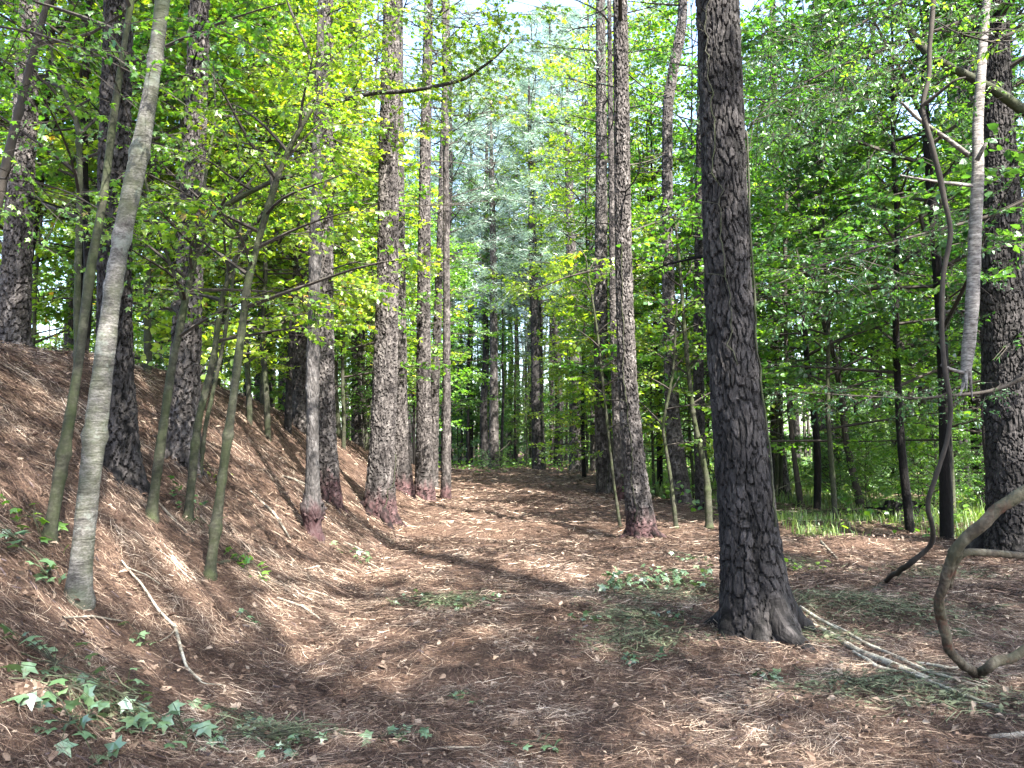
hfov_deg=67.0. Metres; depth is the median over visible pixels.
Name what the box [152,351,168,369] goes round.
shrub
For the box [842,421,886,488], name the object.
shrub
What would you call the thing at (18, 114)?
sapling
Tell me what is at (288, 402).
pine tree
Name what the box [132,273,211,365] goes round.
broadleaf tree
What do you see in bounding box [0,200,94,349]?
broadleaf tree
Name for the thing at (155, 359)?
shrub
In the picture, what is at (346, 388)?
broadleaf tree
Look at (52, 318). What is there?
broadleaf tree
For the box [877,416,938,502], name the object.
shrub
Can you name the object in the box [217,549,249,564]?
fallen stick
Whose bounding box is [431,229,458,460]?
pine tree
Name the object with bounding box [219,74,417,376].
broadleaf tree
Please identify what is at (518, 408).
pine tree
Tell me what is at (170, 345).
broadleaf tree
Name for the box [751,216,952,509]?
sapling
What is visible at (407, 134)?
broadleaf tree
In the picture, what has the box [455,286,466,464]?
pine tree
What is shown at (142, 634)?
fallen sprig
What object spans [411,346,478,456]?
broadleaf tree
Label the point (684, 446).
shrub
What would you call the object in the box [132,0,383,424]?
broadleaf tree
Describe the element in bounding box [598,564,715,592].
fallen sprig
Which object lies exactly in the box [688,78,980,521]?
broadleaf tree
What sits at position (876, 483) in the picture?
shrub
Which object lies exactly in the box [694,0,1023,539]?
broadleaf tree
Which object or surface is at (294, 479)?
fallen stick
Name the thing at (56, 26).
broadleaf tree
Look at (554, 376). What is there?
pine tree
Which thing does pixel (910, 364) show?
sapling
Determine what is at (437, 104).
pine tree
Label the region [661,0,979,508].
broadleaf tree
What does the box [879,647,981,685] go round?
split branch
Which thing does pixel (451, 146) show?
pine tree
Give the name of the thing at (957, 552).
bent branch
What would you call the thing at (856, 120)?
broadleaf tree
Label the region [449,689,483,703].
fallen sprig
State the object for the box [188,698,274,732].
fallen sprig
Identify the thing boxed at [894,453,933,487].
shrub
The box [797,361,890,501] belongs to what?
shrub
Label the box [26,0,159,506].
pine tree
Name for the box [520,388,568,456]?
broadleaf tree
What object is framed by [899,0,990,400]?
broken trunk
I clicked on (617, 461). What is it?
pine tree
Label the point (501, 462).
shrub
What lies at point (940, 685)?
split branch
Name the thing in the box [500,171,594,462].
pine tree
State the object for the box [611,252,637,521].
climbing vine
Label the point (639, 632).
green cuttings
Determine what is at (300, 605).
fallen stick
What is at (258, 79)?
broadleaf tree
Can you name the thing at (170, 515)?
fallen stick
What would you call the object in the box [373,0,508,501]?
pine tree
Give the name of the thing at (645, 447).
broadleaf tree
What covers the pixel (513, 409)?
broadleaf tree
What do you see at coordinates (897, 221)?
broadleaf tree
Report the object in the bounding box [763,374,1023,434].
leafy limb
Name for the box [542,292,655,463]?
broadleaf tree
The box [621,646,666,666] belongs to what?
fallen sprig
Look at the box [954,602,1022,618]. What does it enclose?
fallen stick
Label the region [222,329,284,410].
shrub
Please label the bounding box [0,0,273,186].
leafy limb
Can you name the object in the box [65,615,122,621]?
fallen stick
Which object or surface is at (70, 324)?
pine tree
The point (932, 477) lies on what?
shrub
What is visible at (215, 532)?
sapling
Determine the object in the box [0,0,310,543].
sapling
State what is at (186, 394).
pine tree
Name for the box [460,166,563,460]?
pine tree
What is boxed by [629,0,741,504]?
pine tree
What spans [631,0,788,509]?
pine tree
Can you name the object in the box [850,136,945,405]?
broadleaf tree
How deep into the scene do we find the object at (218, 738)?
4.05 m
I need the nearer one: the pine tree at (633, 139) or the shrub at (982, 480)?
the shrub at (982, 480)
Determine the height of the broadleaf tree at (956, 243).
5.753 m
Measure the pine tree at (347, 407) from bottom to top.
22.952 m
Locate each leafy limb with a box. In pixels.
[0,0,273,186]
[0,152,228,272]
[489,259,606,320]
[661,0,1003,153]
[661,0,1023,257]
[754,179,1023,352]
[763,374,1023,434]
[798,0,1023,142]
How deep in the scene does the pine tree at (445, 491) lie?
22.64 m
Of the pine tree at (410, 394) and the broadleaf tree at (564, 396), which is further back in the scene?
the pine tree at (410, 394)
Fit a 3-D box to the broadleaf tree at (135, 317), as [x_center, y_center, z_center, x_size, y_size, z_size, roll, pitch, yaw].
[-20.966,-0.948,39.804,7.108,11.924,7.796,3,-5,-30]
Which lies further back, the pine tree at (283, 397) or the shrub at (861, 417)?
the pine tree at (283, 397)
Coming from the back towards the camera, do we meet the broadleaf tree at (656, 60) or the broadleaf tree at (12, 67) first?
the broadleaf tree at (656, 60)
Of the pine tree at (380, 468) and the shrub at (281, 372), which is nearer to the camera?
the pine tree at (380, 468)
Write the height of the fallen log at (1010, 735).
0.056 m
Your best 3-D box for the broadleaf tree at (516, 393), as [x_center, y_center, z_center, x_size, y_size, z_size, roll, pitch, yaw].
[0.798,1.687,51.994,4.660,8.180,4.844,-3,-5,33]
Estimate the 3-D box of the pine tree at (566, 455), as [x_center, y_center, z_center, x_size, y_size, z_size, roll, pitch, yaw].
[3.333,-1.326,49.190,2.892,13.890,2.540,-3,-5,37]
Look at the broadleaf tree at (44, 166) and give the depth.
11.51 m
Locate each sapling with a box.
[0,0,204,220]
[0,0,265,394]
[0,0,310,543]
[60,65,365,523]
[93,83,384,523]
[115,33,434,580]
[199,224,251,474]
[542,243,677,526]
[594,175,791,528]
[600,295,713,528]
[703,124,893,506]
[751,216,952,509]
[783,224,959,488]
[837,210,961,491]
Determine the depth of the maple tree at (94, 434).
4.96 m
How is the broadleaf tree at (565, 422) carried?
on the ground at (406, 503)
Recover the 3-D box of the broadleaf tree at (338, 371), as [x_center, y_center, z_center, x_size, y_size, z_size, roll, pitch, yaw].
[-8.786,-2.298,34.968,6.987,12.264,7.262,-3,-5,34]
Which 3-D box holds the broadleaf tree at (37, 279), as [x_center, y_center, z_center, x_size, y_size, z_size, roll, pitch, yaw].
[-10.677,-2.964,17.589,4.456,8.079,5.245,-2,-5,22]
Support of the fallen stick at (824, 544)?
on the ground at (406, 503)
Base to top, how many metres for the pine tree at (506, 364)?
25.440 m
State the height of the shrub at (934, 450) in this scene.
2.802 m
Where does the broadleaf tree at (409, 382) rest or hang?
on the ground at (406, 503)
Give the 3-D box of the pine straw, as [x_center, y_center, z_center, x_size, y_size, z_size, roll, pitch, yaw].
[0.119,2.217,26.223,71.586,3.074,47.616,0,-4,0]
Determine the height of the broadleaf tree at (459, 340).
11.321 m
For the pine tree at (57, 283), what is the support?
on the ground at (406, 503)
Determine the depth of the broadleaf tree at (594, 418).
44.52 m
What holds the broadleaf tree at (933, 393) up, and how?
on the ground at (406, 503)
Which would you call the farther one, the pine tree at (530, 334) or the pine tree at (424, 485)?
the pine tree at (530, 334)
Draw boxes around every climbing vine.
[369,354,400,508]
[606,311,609,490]
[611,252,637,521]
[682,0,737,364]
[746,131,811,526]
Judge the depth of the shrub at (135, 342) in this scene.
24.72 m
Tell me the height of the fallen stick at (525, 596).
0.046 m
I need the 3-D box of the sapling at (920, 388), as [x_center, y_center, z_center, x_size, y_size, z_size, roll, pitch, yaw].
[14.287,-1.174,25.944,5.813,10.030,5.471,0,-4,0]
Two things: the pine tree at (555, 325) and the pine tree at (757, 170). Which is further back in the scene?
the pine tree at (555, 325)
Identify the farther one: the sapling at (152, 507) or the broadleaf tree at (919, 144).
the broadleaf tree at (919, 144)
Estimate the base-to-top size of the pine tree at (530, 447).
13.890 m
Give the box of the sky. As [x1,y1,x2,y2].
[0,0,1023,443]
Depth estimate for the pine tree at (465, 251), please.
55.92 m
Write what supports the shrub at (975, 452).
on the ground at (406, 503)
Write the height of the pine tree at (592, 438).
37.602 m
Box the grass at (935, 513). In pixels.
[647,463,984,538]
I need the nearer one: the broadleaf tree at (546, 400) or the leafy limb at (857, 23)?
the leafy limb at (857, 23)
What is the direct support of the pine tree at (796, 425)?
on the ground at (406, 503)
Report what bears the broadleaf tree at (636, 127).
on the ground at (406, 503)
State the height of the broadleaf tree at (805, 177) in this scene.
16.872 m
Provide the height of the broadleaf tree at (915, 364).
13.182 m
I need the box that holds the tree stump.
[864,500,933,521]
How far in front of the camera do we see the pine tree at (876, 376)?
30.95 m
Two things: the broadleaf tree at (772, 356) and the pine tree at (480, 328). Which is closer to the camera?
the broadleaf tree at (772, 356)
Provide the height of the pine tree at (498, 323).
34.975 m
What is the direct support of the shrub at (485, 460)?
on the ground at (406, 503)
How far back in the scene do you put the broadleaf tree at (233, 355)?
33.68 m
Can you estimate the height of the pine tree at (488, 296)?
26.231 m
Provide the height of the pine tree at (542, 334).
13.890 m
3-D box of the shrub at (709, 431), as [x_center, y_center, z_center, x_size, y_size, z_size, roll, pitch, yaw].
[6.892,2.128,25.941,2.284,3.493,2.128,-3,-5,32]
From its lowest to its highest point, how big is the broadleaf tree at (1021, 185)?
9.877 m
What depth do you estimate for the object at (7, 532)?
4.80 m
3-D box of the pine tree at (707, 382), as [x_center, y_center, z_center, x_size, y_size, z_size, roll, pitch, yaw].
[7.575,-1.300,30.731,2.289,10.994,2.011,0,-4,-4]
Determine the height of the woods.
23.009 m
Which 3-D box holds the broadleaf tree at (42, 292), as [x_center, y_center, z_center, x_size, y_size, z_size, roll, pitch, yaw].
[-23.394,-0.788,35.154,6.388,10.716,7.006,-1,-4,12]
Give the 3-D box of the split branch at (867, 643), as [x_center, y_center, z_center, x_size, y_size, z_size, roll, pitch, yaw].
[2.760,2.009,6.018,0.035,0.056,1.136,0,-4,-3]
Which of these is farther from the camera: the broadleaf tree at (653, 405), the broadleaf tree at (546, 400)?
the broadleaf tree at (546, 400)
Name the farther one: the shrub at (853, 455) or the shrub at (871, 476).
the shrub at (853, 455)
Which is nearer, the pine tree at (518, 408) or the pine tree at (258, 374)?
the pine tree at (258, 374)
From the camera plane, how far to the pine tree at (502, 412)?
50.03 m
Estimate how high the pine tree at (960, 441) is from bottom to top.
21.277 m
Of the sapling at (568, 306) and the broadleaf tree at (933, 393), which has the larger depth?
the broadleaf tree at (933, 393)
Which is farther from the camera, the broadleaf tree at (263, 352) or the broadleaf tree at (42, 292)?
the broadleaf tree at (42, 292)
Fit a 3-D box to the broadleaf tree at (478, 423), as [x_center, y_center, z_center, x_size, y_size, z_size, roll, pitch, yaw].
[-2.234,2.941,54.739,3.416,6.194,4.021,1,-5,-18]
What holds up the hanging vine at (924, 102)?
on the ground at (406, 503)
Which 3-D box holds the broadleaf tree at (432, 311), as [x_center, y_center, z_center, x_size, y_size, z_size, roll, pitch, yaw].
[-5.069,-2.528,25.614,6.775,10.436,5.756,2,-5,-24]
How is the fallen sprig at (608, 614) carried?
on the ground at (406, 503)
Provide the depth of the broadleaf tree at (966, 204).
17.04 m
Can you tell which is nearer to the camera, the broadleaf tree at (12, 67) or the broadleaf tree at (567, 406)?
the broadleaf tree at (12, 67)
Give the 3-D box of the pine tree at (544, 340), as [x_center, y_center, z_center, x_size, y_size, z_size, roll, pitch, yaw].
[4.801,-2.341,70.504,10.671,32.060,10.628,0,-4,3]
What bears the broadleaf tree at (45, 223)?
on the ground at (406, 503)
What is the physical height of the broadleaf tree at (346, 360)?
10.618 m
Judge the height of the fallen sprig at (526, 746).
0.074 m
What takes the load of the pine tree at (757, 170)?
on the ground at (406, 503)
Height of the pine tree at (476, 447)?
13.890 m
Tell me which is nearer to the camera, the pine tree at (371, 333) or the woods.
the pine tree at (371, 333)
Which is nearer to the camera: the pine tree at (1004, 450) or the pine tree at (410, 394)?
the pine tree at (1004, 450)
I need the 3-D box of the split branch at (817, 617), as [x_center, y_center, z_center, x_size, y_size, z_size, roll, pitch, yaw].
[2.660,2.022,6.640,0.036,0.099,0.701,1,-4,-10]
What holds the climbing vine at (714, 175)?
attached to the pine tree at (757, 602)
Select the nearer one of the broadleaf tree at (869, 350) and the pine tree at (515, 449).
the broadleaf tree at (869, 350)
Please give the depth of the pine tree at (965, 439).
23.40 m
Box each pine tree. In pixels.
[0,0,40,349]
[14,37,91,349]
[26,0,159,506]
[44,220,96,328]
[133,0,234,480]
[211,175,256,395]
[231,0,427,515]
[256,37,269,402]
[258,7,312,433]
[269,72,291,407]
[271,0,487,529]
[272,353,275,406]
[277,251,287,409]
[281,5,311,433]
[335,8,413,448]
[344,343,349,438]
[351,0,448,499]
[362,9,413,412]
[373,0,503,498]
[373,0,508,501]
[373,0,529,469]
[403,0,500,487]
[403,38,526,465]
[404,51,535,463]
[404,126,458,463]
[407,145,517,461]
[412,25,563,466]
[431,71,547,458]
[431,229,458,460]
[433,78,564,468]
[433,184,522,458]
[451,298,458,464]
[453,5,607,459]
[453,47,593,461]
[454,208,529,445]
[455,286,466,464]
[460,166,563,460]
[462,55,607,469]
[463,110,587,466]
[468,0,635,465]
[473,205,526,384]
[474,307,480,462]
[476,49,607,462]
[477,229,524,448]
[479,266,523,467]
[481,217,522,460]
[482,39,658,470]
[488,238,548,459]
[490,0,673,470]
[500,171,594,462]
[500,222,549,420]
[500,276,526,461]
[503,160,587,463]
[506,236,539,393]
[507,4,659,456]
[513,297,564,456]
[513,301,530,463]
[517,296,543,461]
[521,208,575,459]
[524,0,675,493]
[526,277,553,421]
[537,42,693,450]
[539,165,608,458]
[541,300,564,419]
[543,313,567,467]
[544,0,689,499]
[557,0,699,539]
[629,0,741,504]
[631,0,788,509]
[649,0,820,653]
[688,293,710,474]
[692,0,797,163]
[742,0,855,498]
[744,38,769,343]
[758,0,865,487]
[779,71,805,465]
[801,74,869,464]
[820,228,854,439]
[834,273,840,462]
[855,226,896,473]
[861,6,915,481]
[863,238,886,480]
[882,0,1023,560]
[884,3,1019,484]
[913,2,1023,505]
[919,110,969,484]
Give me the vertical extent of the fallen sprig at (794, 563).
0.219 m
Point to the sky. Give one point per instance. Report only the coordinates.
(516, 7)
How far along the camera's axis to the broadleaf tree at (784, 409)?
68.66 m
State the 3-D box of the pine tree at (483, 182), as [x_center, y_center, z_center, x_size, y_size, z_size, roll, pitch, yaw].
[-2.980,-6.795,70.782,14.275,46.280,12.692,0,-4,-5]
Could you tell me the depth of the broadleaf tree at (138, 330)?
35.59 m
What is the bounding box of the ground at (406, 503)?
[0,347,1023,767]
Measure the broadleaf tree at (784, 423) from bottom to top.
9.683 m
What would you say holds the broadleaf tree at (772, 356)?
on the ground at (406, 503)
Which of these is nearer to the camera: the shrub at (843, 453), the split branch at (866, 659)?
the split branch at (866, 659)
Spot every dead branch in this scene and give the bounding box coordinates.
[121,560,223,684]
[804,604,1006,715]
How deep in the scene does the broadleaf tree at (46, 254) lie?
17.14 m
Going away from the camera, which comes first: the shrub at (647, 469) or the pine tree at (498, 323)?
the shrub at (647, 469)
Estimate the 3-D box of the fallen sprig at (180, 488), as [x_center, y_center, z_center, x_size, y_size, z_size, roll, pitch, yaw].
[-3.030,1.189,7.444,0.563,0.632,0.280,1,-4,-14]
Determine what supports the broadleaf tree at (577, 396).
on the ground at (406, 503)
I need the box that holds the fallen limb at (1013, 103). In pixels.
[905,21,1023,116]
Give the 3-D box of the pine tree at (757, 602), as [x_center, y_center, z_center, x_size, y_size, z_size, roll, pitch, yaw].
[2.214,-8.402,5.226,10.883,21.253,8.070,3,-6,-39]
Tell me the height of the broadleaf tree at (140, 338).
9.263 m
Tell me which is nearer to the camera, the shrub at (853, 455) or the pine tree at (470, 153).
the shrub at (853, 455)
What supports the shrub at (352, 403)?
on the ground at (406, 503)
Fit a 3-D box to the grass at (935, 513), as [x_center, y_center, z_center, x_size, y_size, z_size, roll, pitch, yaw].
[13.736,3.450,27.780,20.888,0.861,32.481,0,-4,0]
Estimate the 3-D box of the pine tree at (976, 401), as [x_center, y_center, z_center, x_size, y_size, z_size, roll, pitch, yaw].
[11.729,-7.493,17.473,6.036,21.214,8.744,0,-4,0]
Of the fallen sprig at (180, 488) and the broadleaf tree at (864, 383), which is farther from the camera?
the broadleaf tree at (864, 383)
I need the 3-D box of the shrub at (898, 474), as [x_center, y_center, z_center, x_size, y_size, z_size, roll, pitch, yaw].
[9.979,1.883,19.047,1.813,2.773,1.689,-3,-5,37]
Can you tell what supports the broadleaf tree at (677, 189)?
on the ground at (406, 503)
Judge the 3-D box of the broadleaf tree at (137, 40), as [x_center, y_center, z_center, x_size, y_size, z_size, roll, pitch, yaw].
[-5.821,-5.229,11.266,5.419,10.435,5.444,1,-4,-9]
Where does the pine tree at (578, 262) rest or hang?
on the ground at (406, 503)
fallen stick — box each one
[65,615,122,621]
[159,503,185,529]
[173,519,193,541]
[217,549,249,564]
[250,491,290,539]
[277,597,320,619]
[282,475,304,484]
[343,541,366,554]
[426,746,478,749]
[505,594,532,599]
[810,531,837,558]
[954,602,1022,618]
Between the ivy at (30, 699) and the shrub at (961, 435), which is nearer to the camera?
the ivy at (30, 699)
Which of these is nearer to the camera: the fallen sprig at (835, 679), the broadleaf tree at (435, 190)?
the fallen sprig at (835, 679)
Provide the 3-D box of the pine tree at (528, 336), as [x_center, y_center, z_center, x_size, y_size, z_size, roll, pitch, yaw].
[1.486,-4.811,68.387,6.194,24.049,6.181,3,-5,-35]
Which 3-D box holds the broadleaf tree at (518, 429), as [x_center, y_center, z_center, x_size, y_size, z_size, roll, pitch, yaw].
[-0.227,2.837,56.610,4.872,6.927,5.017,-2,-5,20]
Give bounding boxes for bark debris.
[0,351,1023,767]
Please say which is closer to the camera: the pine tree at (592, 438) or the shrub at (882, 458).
the shrub at (882, 458)
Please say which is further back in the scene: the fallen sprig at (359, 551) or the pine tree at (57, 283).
the pine tree at (57, 283)
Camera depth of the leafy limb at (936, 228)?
8.97 m
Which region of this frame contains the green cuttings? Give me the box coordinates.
[9,553,1023,754]
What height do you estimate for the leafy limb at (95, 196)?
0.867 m
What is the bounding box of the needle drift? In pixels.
[3,342,1023,654]
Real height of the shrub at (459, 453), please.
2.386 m
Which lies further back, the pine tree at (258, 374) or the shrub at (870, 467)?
the pine tree at (258, 374)
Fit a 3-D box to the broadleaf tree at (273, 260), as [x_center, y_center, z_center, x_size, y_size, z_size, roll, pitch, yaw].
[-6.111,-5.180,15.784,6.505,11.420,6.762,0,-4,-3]
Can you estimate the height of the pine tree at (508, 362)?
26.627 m
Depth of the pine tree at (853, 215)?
48.23 m
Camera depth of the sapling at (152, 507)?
6.84 m
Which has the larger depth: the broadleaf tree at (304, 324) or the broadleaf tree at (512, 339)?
the broadleaf tree at (512, 339)
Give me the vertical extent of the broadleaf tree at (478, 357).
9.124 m
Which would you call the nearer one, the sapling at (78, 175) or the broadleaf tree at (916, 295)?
the sapling at (78, 175)
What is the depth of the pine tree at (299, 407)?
17.38 m
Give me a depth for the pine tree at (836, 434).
38.99 m
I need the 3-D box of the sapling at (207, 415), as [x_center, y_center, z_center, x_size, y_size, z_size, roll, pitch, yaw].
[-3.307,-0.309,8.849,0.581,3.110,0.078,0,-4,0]
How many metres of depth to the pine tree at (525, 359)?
74.20 m
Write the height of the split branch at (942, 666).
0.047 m
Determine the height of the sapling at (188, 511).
4.703 m
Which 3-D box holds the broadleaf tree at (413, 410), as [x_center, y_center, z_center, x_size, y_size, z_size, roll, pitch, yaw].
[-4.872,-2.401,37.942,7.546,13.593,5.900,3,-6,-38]
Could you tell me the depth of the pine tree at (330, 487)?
12.59 m
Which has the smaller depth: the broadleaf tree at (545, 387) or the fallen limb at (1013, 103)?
the fallen limb at (1013, 103)
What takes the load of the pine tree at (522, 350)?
on the ground at (406, 503)
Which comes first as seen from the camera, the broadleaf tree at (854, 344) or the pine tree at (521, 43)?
the broadleaf tree at (854, 344)
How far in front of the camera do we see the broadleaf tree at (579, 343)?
29.37 m
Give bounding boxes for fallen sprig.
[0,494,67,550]
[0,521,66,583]
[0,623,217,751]
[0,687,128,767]
[118,621,154,645]
[167,475,226,525]
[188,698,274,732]
[203,456,232,482]
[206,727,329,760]
[219,541,270,580]
[236,608,260,625]
[331,540,371,566]
[359,724,431,745]
[387,589,501,610]
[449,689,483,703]
[505,732,560,751]
[567,610,687,630]
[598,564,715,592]
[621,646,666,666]
[669,551,710,564]
[751,668,784,682]
[784,558,830,570]
[813,676,852,687]
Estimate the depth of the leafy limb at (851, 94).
7.97 m
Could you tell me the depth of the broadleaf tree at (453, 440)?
61.52 m
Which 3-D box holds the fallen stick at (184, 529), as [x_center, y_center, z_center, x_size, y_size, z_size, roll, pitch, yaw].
[-2.979,1.337,7.060,0.308,0.193,0.069,-3,-5,31]
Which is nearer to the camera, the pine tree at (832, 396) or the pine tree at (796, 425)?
the pine tree at (832, 396)
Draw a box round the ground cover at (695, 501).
[411,454,984,536]
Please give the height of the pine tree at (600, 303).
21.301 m
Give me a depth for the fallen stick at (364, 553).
10.31 m
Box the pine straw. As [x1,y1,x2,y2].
[0,341,1023,767]
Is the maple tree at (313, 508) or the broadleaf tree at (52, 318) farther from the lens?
the broadleaf tree at (52, 318)
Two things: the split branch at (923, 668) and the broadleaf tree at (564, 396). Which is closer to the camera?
the split branch at (923, 668)
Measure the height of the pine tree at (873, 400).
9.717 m
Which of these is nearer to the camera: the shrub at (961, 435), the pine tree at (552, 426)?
the shrub at (961, 435)
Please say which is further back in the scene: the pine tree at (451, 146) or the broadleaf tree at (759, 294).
the pine tree at (451, 146)
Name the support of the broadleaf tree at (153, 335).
on the ground at (406, 503)
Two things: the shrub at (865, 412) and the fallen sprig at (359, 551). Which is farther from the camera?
the shrub at (865, 412)
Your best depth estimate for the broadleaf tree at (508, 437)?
63.23 m
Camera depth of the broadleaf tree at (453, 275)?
32.84 m
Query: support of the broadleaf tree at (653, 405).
on the ground at (406, 503)
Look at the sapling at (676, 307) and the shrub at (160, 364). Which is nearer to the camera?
the sapling at (676, 307)
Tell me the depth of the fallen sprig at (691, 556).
10.43 m
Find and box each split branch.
[799,605,843,633]
[831,623,906,659]
[852,650,896,670]
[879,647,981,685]
[906,670,998,706]
[917,661,958,669]
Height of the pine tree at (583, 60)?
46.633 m
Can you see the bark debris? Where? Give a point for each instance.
(458, 649)
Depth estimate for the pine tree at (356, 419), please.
25.90 m
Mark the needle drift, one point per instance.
(329, 504)
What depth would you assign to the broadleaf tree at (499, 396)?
54.92 m
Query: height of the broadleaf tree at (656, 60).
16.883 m
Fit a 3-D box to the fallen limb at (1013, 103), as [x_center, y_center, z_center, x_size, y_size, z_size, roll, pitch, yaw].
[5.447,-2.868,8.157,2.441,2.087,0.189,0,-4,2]
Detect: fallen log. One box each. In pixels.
[923,628,974,637]
[989,731,1023,738]
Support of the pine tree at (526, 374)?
on the ground at (406, 503)
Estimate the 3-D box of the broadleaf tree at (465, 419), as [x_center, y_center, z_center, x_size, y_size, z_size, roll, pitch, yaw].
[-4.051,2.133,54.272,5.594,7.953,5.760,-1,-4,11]
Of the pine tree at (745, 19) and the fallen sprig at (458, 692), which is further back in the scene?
the pine tree at (745, 19)
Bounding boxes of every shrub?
[90,322,140,359]
[134,251,249,384]
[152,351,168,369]
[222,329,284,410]
[280,351,341,422]
[338,355,373,451]
[453,441,465,461]
[471,448,491,475]
[493,449,508,471]
[622,451,657,493]
[647,418,694,469]
[684,398,714,482]
[769,433,812,484]
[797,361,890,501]
[797,435,872,493]
[799,429,863,501]
[824,417,873,490]
[824,418,869,486]
[828,429,898,509]
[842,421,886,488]
[842,439,886,496]
[849,449,889,492]
[860,417,930,498]
[861,409,929,481]
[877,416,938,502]
[878,404,958,501]
[885,403,984,512]
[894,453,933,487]
[917,415,971,493]
[917,455,962,491]
[937,404,984,505]
[954,441,984,506]
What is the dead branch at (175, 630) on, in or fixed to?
on the ground at (406, 503)
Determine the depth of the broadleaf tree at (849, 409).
39.95 m
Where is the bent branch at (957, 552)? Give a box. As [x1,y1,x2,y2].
[933,485,1023,678]
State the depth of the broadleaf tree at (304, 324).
18.00 m
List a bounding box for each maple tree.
[64,0,169,610]
[224,0,581,543]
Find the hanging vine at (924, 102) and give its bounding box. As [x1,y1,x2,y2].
[869,0,965,592]
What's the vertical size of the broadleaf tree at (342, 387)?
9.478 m
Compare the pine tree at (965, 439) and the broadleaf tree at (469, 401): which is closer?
the pine tree at (965, 439)
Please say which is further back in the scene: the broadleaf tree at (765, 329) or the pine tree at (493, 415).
the pine tree at (493, 415)
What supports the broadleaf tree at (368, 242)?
on the ground at (406, 503)
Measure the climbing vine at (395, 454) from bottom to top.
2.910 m
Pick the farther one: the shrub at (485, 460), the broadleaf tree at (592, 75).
the shrub at (485, 460)
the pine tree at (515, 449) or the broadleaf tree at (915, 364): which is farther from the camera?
the pine tree at (515, 449)
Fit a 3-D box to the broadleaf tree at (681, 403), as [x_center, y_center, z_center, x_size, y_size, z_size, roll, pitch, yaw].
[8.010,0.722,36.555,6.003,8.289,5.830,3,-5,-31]
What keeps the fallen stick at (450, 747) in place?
on the ground at (406, 503)
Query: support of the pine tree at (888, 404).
on the ground at (406, 503)
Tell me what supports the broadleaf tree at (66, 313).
on the ground at (406, 503)
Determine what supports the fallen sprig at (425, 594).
on the ground at (406, 503)
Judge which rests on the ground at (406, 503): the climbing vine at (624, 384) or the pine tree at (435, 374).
the pine tree at (435, 374)
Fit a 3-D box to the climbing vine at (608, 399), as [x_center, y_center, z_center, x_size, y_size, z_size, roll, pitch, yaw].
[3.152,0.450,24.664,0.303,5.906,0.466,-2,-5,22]
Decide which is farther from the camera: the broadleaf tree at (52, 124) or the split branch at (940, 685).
the broadleaf tree at (52, 124)
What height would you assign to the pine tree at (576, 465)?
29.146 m
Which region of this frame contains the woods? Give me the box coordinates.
[39,302,934,457]
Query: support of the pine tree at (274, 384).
on the ground at (406, 503)
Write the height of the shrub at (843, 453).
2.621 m
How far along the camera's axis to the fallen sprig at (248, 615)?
5.97 m
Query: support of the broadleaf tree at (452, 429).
on the ground at (406, 503)
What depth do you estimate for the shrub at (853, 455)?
24.33 m
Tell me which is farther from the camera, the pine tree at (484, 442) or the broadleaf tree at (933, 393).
the pine tree at (484, 442)
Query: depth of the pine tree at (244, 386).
20.41 m
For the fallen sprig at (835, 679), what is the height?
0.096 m
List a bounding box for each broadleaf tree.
[0,0,243,264]
[0,0,252,264]
[0,0,277,297]
[0,0,296,353]
[0,0,344,344]
[0,0,345,373]
[0,1,160,343]
[0,1,291,304]
[0,1,369,279]
[0,74,142,348]
[0,102,65,334]
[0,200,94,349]
[0,258,63,349]
[31,50,270,368]
[35,309,94,351]
[41,0,432,386]
[41,58,291,327]
[65,274,168,364]
[71,0,400,405]
[90,248,231,384]
[92,285,169,369]
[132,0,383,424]
[132,0,409,440]
[132,186,286,375]
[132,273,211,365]
[136,282,242,387]
[158,272,278,396]
[159,0,449,346]
[205,28,442,439]
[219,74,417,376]
[224,306,370,402]
[228,306,351,416]
[238,116,469,449]
[258,143,462,450]
[276,189,414,386]
[288,123,476,443]
[338,192,486,464]
[338,236,433,426]
[338,333,416,414]
[339,147,476,370]
[407,236,516,464]
[408,156,524,466]
[411,312,477,426]
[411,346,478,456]
[415,358,488,462]
[438,383,465,453]
[438,414,460,459]
[439,340,510,465]
[454,384,509,457]
[456,323,520,453]
[472,336,529,425]
[476,376,531,461]
[498,350,553,465]
[498,390,524,451]
[498,411,523,456]
[502,25,656,477]
[512,388,568,457]
[515,254,642,472]
[519,341,568,436]
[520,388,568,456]
[529,263,681,462]
[538,262,690,443]
[541,80,707,487]
[541,250,679,426]
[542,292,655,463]
[544,0,696,481]
[544,358,589,447]
[545,0,696,378]
[550,249,712,494]
[550,299,664,444]
[556,162,766,419]
[577,303,650,448]
[587,0,811,310]
[596,209,784,497]
[604,135,865,450]
[611,348,686,462]
[640,160,848,397]
[642,316,713,468]
[646,20,878,407]
[650,155,909,499]
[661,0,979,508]
[666,0,1023,532]
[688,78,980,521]
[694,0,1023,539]
[704,174,916,500]
[758,0,961,495]
[764,329,806,424]
[765,116,936,485]
[765,387,802,443]
[768,272,886,461]
[780,110,926,439]
[808,48,1023,518]
[834,103,1023,438]
[844,245,929,468]
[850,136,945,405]
[854,0,1023,363]
[864,201,969,457]
[883,201,969,477]
[884,187,1023,420]
[884,206,1023,471]
[890,56,1023,361]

